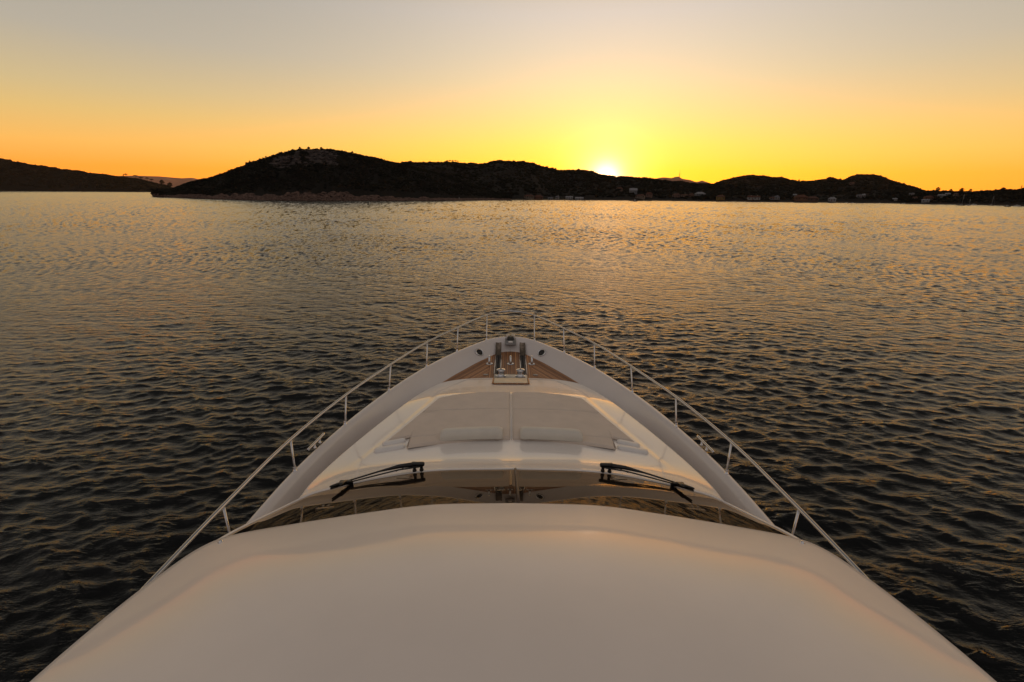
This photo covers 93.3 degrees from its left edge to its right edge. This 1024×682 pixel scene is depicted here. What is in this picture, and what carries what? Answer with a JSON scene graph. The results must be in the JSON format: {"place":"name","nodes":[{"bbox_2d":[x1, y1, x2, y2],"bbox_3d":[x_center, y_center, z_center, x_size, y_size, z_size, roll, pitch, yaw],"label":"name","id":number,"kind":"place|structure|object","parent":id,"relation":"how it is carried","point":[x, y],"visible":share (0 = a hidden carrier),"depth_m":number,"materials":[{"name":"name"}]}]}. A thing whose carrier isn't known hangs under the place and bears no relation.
{"place":"outdoors","nodes":[
{"label":"outdoors","id":0,"kind":"place"},
{"bbox_2d":[0,161,161,191],"bbox_3d":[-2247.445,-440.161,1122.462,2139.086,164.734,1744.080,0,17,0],"label":"hill","id":1,"kind":"structure","parent":0,"point":[5,186],"depth_m":1560.16,"materials":[{"name":"plant"}]},
{"bbox_2d":[0,158,172,189],"bbox_3d":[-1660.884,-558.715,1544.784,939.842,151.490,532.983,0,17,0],"label":"scrub","id":2,"kind":"object","parent":1,"relation":"on","point":[148,186],"visible":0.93,"depth_m":1630.32,"materials":[{"name":"green plant"}]},
{"bbox_2d":[122,176,198,186],"bbox_3d":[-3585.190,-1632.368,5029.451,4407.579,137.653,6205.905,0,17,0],"label":"distant hill","id":3,"kind":"structure","parent":0,"point":[175,182],"depth_m":4064.88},
{"bbox_2d":[157,149,510,200],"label":"island","id":4,"kind":"structure","parent":0,"point":[319,188],"depth_m":475.31,"materials":[{"name":"soil"}]},
{"bbox_2d":[269,149,337,168],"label":"limestone outcrop","id":5,"kind":"object","parent":4,"relation":"on","point":[295,158],"visible":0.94,"depth_m":514.65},
{"bbox_2d":[151,191,509,200],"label":"shore rocks","id":6,"kind":"object","parent":4,"relation":"on","point":[337,196],"visible":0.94,"depth_m":433.47,"materials":[{"name":"brown stone"}]},
{"bbox_2d":[149,148,512,198],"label":"scrub","id":7,"kind":"object","parent":4,"relation":"on","point":[259,164],"visible":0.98,"depth_m":497.92,"materials":[{"name":"green plant"}]},
{"bbox_2d":[0,191,1023,681],"bbox_3d":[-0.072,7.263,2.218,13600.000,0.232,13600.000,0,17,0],"label":"sea water","id":8,"kind":"structure","parent":0,"point":[846,377],"depth_m":24.31,"materials":[{"name":"black liquid"}]},
{"bbox_2d":[30,310,995,681],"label":"motor yacht","id":9,"kind":"object","parent":8,"relation":"on","point":[358,546],"visible":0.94,"depth_m":3.25,"materials":[{"name":"white plastic"}]},
{"bbox_2d":[388,392,509,448],"bbox_3d":[-1.169,1.543,9.797,2.263,0.204,2.750,0,17,0],"label":"sun pad","id":10,"kind":"object","parent":9,"relation":"on","point":[426,426],"visible":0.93,"depth_m":9.67,"materials":[{"name":"fabric"}]},
{"bbox_2d":[440,426,502,440],"bbox_3d":[-0.731,1.644,8.884,1.154,0.170,0.434,-1,17,-5],"label":"bolster cushion","id":11,"kind":"object","parent":10,"relation":"on","point":[471,433],"visible":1,"depth_m":8.72,"materials":[{"name":"fabric"}]},
{"bbox_2d":[512,392,633,449],"bbox_3d":[1.138,1.560,9.815,2.263,0.204,2.750,0,17,0],"label":"sun pad","id":12,"kind":"object","parent":9,"relation":"on","point":[595,427],"visible":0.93,"depth_m":9.69,"materials":[{"name":"fabric"}]},
{"bbox_2d":[520,426,582,441],"bbox_3d":[0.712,1.655,8.895,1.154,0.170,0.434,2,17,4],"label":"bolster cushion","id":13,"kind":"object","parent":12,"relation":"on","point":[555,433],"visible":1,"depth_m":8.72,"materials":[{"name":"fabric"}]},
{"bbox_2d":[0,0,1023,191],"label":"sky","id":14,"kind":"structure","parent":0,"point":[926,95],"materials":[{"name":"orange"}]},
{"bbox_2d":[411,161,766,201],"bbox_3d":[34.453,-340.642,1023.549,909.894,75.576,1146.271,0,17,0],"label":"hill","id":15,"kind":"structure","parent":0,"point":[521,191],"depth_m":765.75,"materials":[{"name":"plant"}]},
{"bbox_2d":[524,194,533,199],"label":"house","id":16,"kind":"structure","parent":15,"relation":"on","point":[530,196],"depth_m":604.39,"materials":[{"name":"ceramic"}]},
{"bbox_2d":[534,195,542,199],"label":"house","id":17,"kind":"structure","parent":15,"relation":"on","point":[538,197],"depth_m":605.11,"materials":[{"name":"ceramic"}]},
{"bbox_2d":[397,160,769,200],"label":"scrub","id":18,"kind":"object","parent":15,"relation":"on","point":[589,177],"visible":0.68,"depth_m":810.79,"materials":[{"name":"green plant"}]},
{"bbox_2d":[629,188,637,193],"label":"house","id":19,"kind":"structure","parent":15,"relation":"on","point":[634,190],"depth_m":689.73,"materials":[{"name":"white wood"}]},
{"bbox_2d":[636,194,644,198],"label":"house","id":20,"kind":"structure","parent":15,"relation":"on","point":[640,196],"depth_m":646.25,"materials":[{"name":"brown tile"}]},
{"bbox_2d":[646,192,651,197],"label":"house","id":21,"kind":"structure","parent":15,"relation":"on","point":[648,194],"depth_m":660.82,"materials":[{"name":"ceramic"}]},
{"bbox_2d":[694,192,705,195],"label":"house","id":22,"kind":"structure","parent":15,"relation":"on","point":[699,193],"depth_m":673.51,"materials":[{"name":"white wood"}]},
{"bbox_2d":[716,194,724,199],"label":"house","id":23,"kind":"structure","parent":15,"relation":"on","point":[720,197],"depth_m":639.58,"materials":[{"name":"brown tile"}]},
{"bbox_2d":[753,195,760,199],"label":"house","id":24,"kind":"structure","parent":15,"relation":"on","point":[757,197],"depth_m":629.85,"materials":[{"name":"brown tile"}]},
{"bbox_2d":[511,199,1022,205],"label":"shore rocks","id":25,"kind":"object","parent":15,"relation":"on","point":[771,201],"visible":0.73,"depth_m":610.39,"materials":[{"name":"stone"}]},
{"bbox_2d":[656,177,707,182],"bbox_3d":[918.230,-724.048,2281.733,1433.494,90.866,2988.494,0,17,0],"label":"distant hill","id":26,"kind":"structure","parent":0,"point":[676,179],"depth_m":2145.11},
{"bbox_2d":[693,175,907,202],"bbox_3d":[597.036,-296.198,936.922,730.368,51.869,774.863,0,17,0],"label":"hill","id":27,"kind":"structure","parent":0,"point":[857,200],"depth_m":658.53,"materials":[{"name":"plant"}]},
{"bbox_2d":[793,194,807,200],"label":"house","id":28,"kind":"structure","parent":27,"relation":"on","point":[803,197],"depth_m":617.79,"materials":[{"name":"ceramic"}]},
{"bbox_2d":[691,174,925,200],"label":"scrub","id":29,"kind":"object","parent":27,"relation":"on","point":[766,183],"visible":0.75,"depth_m":757.88,"materials":[{"name":"green plant"}]},
{"bbox_2d":[808,196,818,201],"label":"house","id":30,"kind":"structure","parent":27,"relation":"on","point":[813,198],"depth_m":614.57,"materials":[{"name":"brown tile"}]},
{"bbox_2d":[828,197,835,201],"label":"house","id":31,"kind":"structure","parent":27,"relation":"on","point":[831,199],"depth_m":615.88,"materials":[{"name":"white wood"}]},
{"bbox_2d":[901,190,1023,205],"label":"hill","id":32,"kind":"structure","parent":0,"point":[994,202],"depth_m":563.82,"materials":[{"name":"plant"}]},
{"bbox_2d":[923,195,933,199],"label":"house","id":33,"kind":"structure","parent":32,"relation":"on","point":[929,197],"depth_m":594.56,"materials":[{"name":"ceramic"}]},
{"bbox_2d":[900,187,1023,202],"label":"scrub","id":34,"kind":"object","parent":32,"relation":"on","point":[978,196],"visible":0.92,"depth_m":589.12,"materials":[{"name":"green plant"}]}
]}

